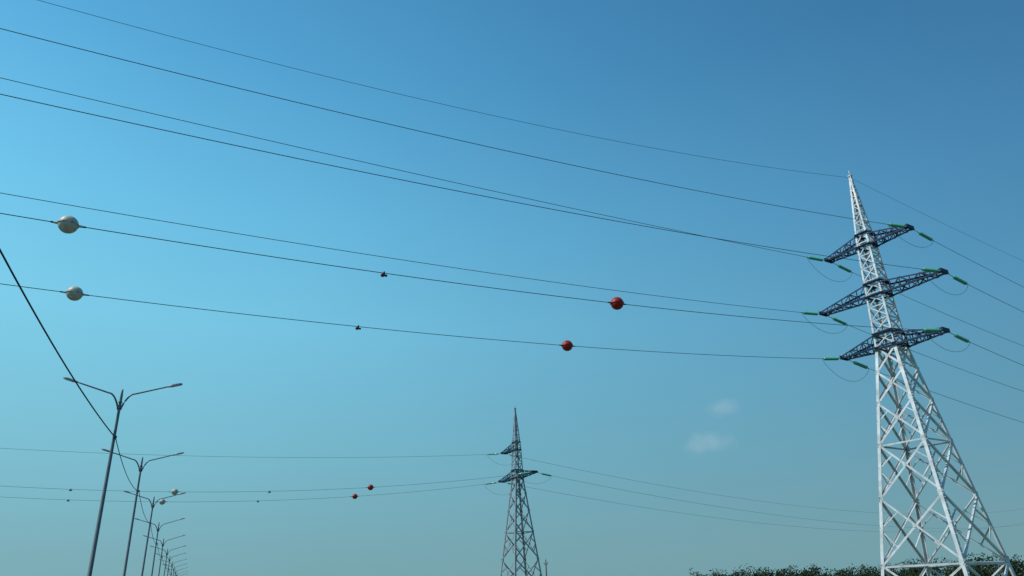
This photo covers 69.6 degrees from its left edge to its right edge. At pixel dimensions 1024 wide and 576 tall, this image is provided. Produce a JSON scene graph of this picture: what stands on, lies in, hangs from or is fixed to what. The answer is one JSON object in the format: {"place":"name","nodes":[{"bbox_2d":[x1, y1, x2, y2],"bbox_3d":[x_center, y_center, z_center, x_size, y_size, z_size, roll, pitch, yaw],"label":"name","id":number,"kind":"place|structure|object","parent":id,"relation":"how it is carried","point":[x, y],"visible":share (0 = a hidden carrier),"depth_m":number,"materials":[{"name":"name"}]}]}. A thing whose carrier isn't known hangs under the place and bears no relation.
{"place":"outdoors","nodes":[
{"label":"outdoors","id":0,"kind":"place"},
{"bbox_2d":[0,0,1023,575],"label":"sky","id":1,"kind":"structure","parent":0,"point":[921,102],"materials":[{"name":"blue"}]},
{"bbox_3d":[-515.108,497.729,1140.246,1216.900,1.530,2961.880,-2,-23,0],"label":"median grass","id":2,"kind":"object","parent":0,"visible":0},
{"bbox_2d":[63,377,182,575],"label":"street lamp","id":3,"kind":"object","parent":2,"relation":"on","point":[97,530],"visible":0.97,"depth_m":40.30,"materials":[{"name":"metal"}]},
{"bbox_2d":[0,249,171,574],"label":"overhead supply cable","id":4,"kind":"object","parent":3,"relation":"attached to","point":[22,291],"visible":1,"depth_m":29.12,"materials":[{"name":"black rubber"}]},
{"bbox_2d":[102,449,183,575],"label":"street lamp","id":5,"kind":"object","parent":2,"relation":"on","point":[140,468],"visible":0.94,"depth_m":59.23,"materials":[{"name":"metal"}]},
{"bbox_2d":[124,491,185,575],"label":"street lamp","id":6,"kind":"object","parent":2,"relation":"on","point":[152,505],"visible":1,"depth_m":78.23,"materials":[{"name":"metal"}]},
{"bbox_2d":[134,518,184,575],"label":"street lamp","id":7,"kind":"object","parent":2,"relation":"on","point":[158,529],"visible":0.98,"depth_m":96.76,"materials":[{"name":"metal"}]},
{"bbox_2d":[143,535,184,575],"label":"street lamp","id":8,"kind":"object","parent":2,"relation":"on","point":[162,550],"visible":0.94,"depth_m":115.23,"materials":[{"name":"metal"}]},
{"bbox_2d":[151,545,185,575],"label":"street lamp","id":9,"kind":"object","parent":2,"relation":"on","point":[166,556],"visible":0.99,"depth_m":134.61,"materials":[{"name":"metal"}]},
{"label":"ground","id":10,"kind":"structure","parent":0,"visible":0},
{"bbox_2d":[484,408,551,575],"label":"transmission tower","id":11,"kind":"structure","parent":10,"relation":"on","point":[517,471],"depth_m":116.38,"materials":[{"name":"metal"}]},
{"bbox_2d":[2,448,485,457],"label":"power line cable","id":12,"kind":"object","parent":11,"relation":"attached to","point":[274,457],"visible":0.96,"depth_m":111.50,"materials":[{"name":"metal"}]},
{"bbox_2d":[10,484,482,501],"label":"power line cable","id":13,"kind":"object","parent":11,"relation":"attached to","point":[233,501],"visible":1,"depth_m":106.69,"materials":[{"name":"metal"}]},
{"bbox_2d":[157,499,166,504],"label":"aerial marker ball","id":14,"kind":"object","parent":13,"relation":"attached to","point":[162,501],"visible":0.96,"depth_m":103.30,"materials":[{"name":"white plastic"}]},
{"bbox_2d":[7,475,508,491],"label":"power line cable","id":15,"kind":"object","parent":11,"relation":"attached to","point":[253,491],"visible":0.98,"depth_m":98.87,"materials":[{"name":"metal"}]},
{"bbox_2d":[169,489,178,494],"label":"aerial marker ball","id":16,"kind":"object","parent":15,"relation":"attached to","point":[174,491],"visible":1,"depth_m":94.81,"materials":[{"name":"white plastic"}]},
{"bbox_2d":[525,458,1018,514],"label":"power line cable","id":17,"kind":"object","parent":11,"relation":"attached to","point":[755,500],"visible":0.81,"depth_m":160.49,"materials":[{"name":"metal"}]},
{"bbox_2d":[529,487,1022,531],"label":"power line cable","id":18,"kind":"object","parent":11,"relation":"attached to","point":[746,521],"visible":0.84,"depth_m":157.81,"materials":[{"name":"metal"}]},
{"bbox_2d":[554,476,1018,527],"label":"power line cable","id":19,"kind":"object","parent":11,"relation":"attached to","point":[724,507],"visible":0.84,"depth_m":135.66,"materials":[{"name":"metal"}]},
{"bbox_2d":[689,552,1023,575],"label":"distant tree line","id":20,"kind":"object","parent":10,"relation":"on","point":[1016,565],"visible":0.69,"depth_m":194.32,"materials":[{"name":"green plant"}]},
{"bbox_2d":[801,171,1015,575],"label":"transmission tower","id":21,"kind":"structure","parent":10,"relation":"on","point":[896,345],"depth_m":62.27,"materials":[{"name":"metal"}]},
{"bbox_2d":[1,193,800,312],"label":"power line cable","id":22,"kind":"object","parent":21,"relation":"attached to","point":[366,254],"visible":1,"depth_m":49.81,"materials":[{"name":"metal"}]},
{"bbox_2d":[2,78,804,256],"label":"power line cable","id":23,"kind":"object","parent":21,"relation":"attached to","point":[361,161],"visible":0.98,"depth_m":50.29,"materials":[{"name":"metal"}]},
{"bbox_2d":[0,283,821,358],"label":"power line cable","id":24,"kind":"object","parent":21,"relation":"attached to","point":[393,330],"visible":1,"depth_m":47.42,"materials":[{"name":"metal"}]},
{"bbox_2d":[60,286,88,300],"bbox_3d":[-23.787,0.300,40.032,1.165,0.800,0.860,-5,-23,7],"label":"aerial marker ball","id":25,"kind":"object","parent":24,"relation":"attached to","point":[74,293],"visible":1,"depth_m":39.78,"materials":[{"name":"white plastic"}]},
{"bbox_2d":[559,340,574,350],"bbox_3d":[4.048,4.227,53.936,1.162,0.799,0.860,-5,-23,7],"label":"aerial marker ball","id":26,"kind":"object","parent":24,"relation":"attached to","point":[567,345],"visible":1,"depth_m":53.66,"materials":[{"name":"red plastic"}]},
{"bbox_2d":[0,28,883,223],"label":"power line cable","id":27,"kind":"object","parent":21,"relation":"attached to","point":[398,126],"visible":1,"depth_m":42.71,"materials":[{"name":"metal"}]},
{"bbox_2d":[39,0,849,177],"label":"power line cable","id":28,"kind":"object","parent":21,"relation":"attached to","point":[401,94],"visible":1,"depth_m":48.91,"materials":[{"name":"metal"}]},
{"bbox_2d":[0,94,917,268],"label":"power line cable","id":29,"kind":"object","parent":21,"relation":"attached to","point":[411,181],"visible":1,"depth_m":39.68,"materials":[{"name":"metal"}]},
{"bbox_2d":[0,213,918,329],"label":"power line cable","id":30,"kind":"object","parent":21,"relation":"attached to","point":[429,279],"visible":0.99,"depth_m":39.15,"materials":[{"name":"metal"}]},
{"bbox_2d":[50,215,85,233],"bbox_3d":[-19.506,-2.789,32.354,1.165,0.800,0.860,-5,-23,7],"label":"aerial marker ball","id":31,"kind":"object","parent":30,"relation":"attached to","point":[67,224],"visible":1,"depth_m":32.10,"materials":[{"name":"white plastic"}]},
{"bbox_2d":[608,297,626,309],"bbox_3d":[6.467,0.948,45.297,0.860,0.799,1.162,-13,-25,24],"label":"aerial marker ball","id":32,"kind":"object","parent":30,"relation":"attached to","point":[616,303],"visible":1,"depth_m":45.01,"materials":[{"name":"red plastic"}]},
{"bbox_2d":[851,326,1021,390],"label":"power line cable","id":33,"kind":"object","parent":21,"relation":"attached to","point":[943,362],"visible":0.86,"depth_m":79.64,"materials":[{"name":"metal"}]},
{"bbox_2d":[854,273,1022,345],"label":"power line cable","id":34,"kind":"object","parent":21,"relation":"attached to","point":[946,314],"visible":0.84,"depth_m":79.81,"materials":[{"name":"metal"}]},
{"bbox_2d":[869,368,1023,422],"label":"power line cable","id":35,"kind":"object","parent":21,"relation":"attached to","point":[954,399],"visible":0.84,"depth_m":75.70,"materials":[{"name":"metal"}]},
{"bbox_2d":[900,202,1015,257],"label":"power line cable","id":36,"kind":"object","parent":21,"relation":"attached to","point":[949,226],"visible":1,"depth_m":78.10,"materials":[{"name":"metal"}]},
{"bbox_2d":[934,241,1022,286],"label":"power line cable","id":37,"kind":"object","parent":21,"relation":"attached to","point":[978,264],"visible":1,"depth_m":69.48,"materials":[{"name":"metal"}]}
]}

